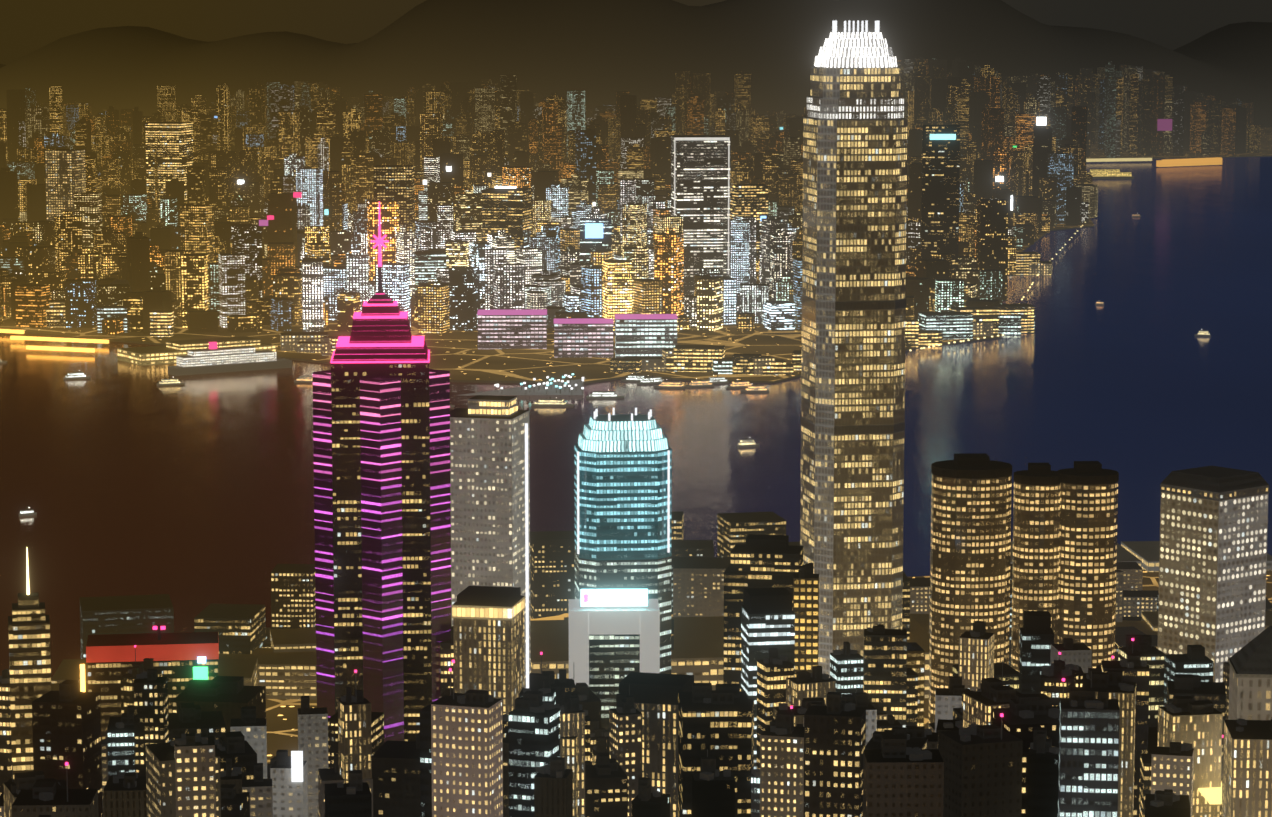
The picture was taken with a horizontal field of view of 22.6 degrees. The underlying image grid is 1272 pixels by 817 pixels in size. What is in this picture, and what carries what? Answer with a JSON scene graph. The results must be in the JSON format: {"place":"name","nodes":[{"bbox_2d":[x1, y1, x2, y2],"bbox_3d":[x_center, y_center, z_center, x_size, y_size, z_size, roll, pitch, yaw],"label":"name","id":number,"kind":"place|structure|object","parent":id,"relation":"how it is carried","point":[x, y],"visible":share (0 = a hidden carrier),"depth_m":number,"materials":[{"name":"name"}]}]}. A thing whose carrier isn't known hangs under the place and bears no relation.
{"place":"outdoors","nodes":[
{"label":"outdoors","id":0,"kind":"place"},
{"bbox_2d":[197,116,765,662],"bbox_3d":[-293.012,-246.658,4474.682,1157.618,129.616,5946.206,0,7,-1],"label":"illuminated sign","id":1,"kind":"object","parent":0,"point":[593,230],"visible":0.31,"depth_m":4488.83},
{"bbox_2d":[26,173,1222,764],"bbox_3d":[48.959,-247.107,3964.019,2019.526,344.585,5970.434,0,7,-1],"label":"neon lights","id":2,"kind":"object","parent":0,"point":[415,340],"depth_m":1466.00},
{"bbox_2d":[0,156,1271,678],"bbox_3d":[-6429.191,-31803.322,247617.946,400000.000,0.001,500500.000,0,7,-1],"label":"water","id":3,"kind":"structure","parent":0,"point":[194,496],"depth_m":3286.18,"materials":[{"name":"liquid"}]},
{"bbox_2d":[0,176,1210,516],"bbox_3d":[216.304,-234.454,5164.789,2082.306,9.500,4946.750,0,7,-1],"label":"boats","id":4,"kind":"object","parent":3,"relation":"on","point":[178,370],"visible":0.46,"depth_m":3699.07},
{"bbox_2d":[0,0,1271,126],"bbox_3d":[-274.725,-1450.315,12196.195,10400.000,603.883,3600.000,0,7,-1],"label":"hills","id":5,"kind":"structure","parent":0,"point":[600,52],"depth_m":11593.01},
{"bbox_2d":[0,0,1271,381],"bbox_3d":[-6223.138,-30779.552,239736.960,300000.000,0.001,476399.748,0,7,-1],"label":"ground","id":6,"kind":"structure","parent":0,"point":[28,26],"depth_m":39967.18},
{"bbox_2d":[96,279,131,324],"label":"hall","id":7,"kind":"structure","parent":6,"relation":"on","point":[117,281],"depth_m":4262.89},
{"bbox_2d":[463,379,583,394],"bbox_3d":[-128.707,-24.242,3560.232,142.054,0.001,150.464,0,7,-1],"label":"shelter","id":8,"kind":"object","parent":6,"relation":"on","point":[551,390],"visible":0.75,"depth_m":3527.45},
{"bbox_2d":[494,375,583,388],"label":"lights","id":9,"kind":"object","parent":8,"relation":"on","point":[569,376],"visible":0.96,"depth_m":3533.83},
{"bbox_2d":[0,157,1221,691],"bbox_3d":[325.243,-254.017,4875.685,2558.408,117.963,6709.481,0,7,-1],"label":"waterfront lights","id":10,"kind":"object","parent":6,"relation":"on","point":[1158,163],"visible":0.38,"depth_m":4027.97},
{"bbox_2d":[0,57,1260,334],"bbox_3d":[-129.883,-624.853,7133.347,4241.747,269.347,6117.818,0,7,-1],"label":"distant buildings","id":11,"kind":"structure","parent":6,"relation":"on","point":[208,255],"depth_m":5472.17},
{"bbox_2d":[237,117,1046,209],"bbox_3d":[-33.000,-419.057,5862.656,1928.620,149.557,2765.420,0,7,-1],"label":"illuminated sign","id":12,"kind":"object","parent":11,"relation":"attached to","point":[1040,120],"visible":0.15,"depth_m":5599.19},
{"bbox_2d":[674,137,729,273],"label":"light strips","id":13,"kind":"object","parent":11,"relation":"attached to","point":[706,138],"visible":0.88,"depth_m":4328.06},
{"bbox_2d":[0,32,1271,816],"bbox_3d":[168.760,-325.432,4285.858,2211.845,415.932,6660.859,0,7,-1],"label":"skyscrapers","id":14,"kind":"structure","parent":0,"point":[404,590],"depth_m":1514.92,"materials":[{"name":"multicoloured glass"}]},
{"bbox_2d":[530,613,568,620],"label":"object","id":15,"kind":"object","parent":14,"relation":"attached to","point":[560,617],"depth_m":2205.67,"materials":[{"name":"orange"}]},
{"bbox_2d":[291,20,879,781],"bbox_3d":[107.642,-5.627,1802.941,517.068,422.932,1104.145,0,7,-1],"label":"light strips","id":16,"kind":"object","parent":14,"relation":"attached to","point":[295,766],"visible":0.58,"depth_m":1632.16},
{"bbox_2d":[27,158,1151,594],"bbox_3d":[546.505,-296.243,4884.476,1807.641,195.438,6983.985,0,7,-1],"label":"pier lights","id":17,"kind":"object","parent":14,"relation":"attached to","point":[921,348],"visible":0.75,"depth_m":8330.87},
{"bbox_2d":[193,146,1016,679],"bbox_3d":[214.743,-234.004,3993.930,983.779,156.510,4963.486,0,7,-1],"label":"illuminated sign","id":18,"kind":"object","parent":14,"relation":"attached to","point":[199,672],"visible":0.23,"depth_m":1526.36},
{"bbox_2d":[569,599,659,685],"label":"white wall","id":19,"kind":"structure","parent":14,"relation":"on","point":[586,622],"depth_m":1511.17,"materials":[{"name":"white concrete"}]},
{"bbox_2d":[0,627,1246,806],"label":"roof clutter","id":20,"kind":"object","parent":14,"relation":"on","point":[919,754],"visible":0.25,"depth_m":1088.93,"materials":[{"name":"black concrete"}]},
{"bbox_2d":[324,127,955,606],"bbox_3d":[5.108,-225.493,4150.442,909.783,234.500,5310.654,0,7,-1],"label":"illuminated sign","id":21,"kind":"object","parent":14,"relation":"attached to","point":[620,593],"visible":0.92,"depth_m":1512.64,"materials":[{"name":"white plastic"}]},
{"bbox_2d":[259,119,1171,323],"bbox_3d":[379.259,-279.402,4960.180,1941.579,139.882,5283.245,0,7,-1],"label":"illuminated sign","id":22,"kind":"object","parent":14,"relation":"attached to","point":[1164,124],"visible":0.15,"depth_m":3889.85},
{"bbox_2d":[1198,783,1221,803],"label":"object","id":23,"kind":"object","parent":14,"relation":"on","point":[1212,795],"visible":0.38,"depth_m":1193.46,"materials":[{"name":"yellow"}]},
{"bbox_2d":[24,156,1268,383],"bbox_3d":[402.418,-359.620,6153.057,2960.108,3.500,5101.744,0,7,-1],"label":"quay","id":24,"kind":"structure","parent":0,"point":[624,376],"depth_m":3848.24,"materials":[{"name":"grey concrete"}]},
{"bbox_2d":[266,569,1271,763],"bbox_3d":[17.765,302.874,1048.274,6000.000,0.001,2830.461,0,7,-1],"label":"panels","id":25,"kind":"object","parent":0,"point":[282,722],"visible":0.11,"depth_m":1937.38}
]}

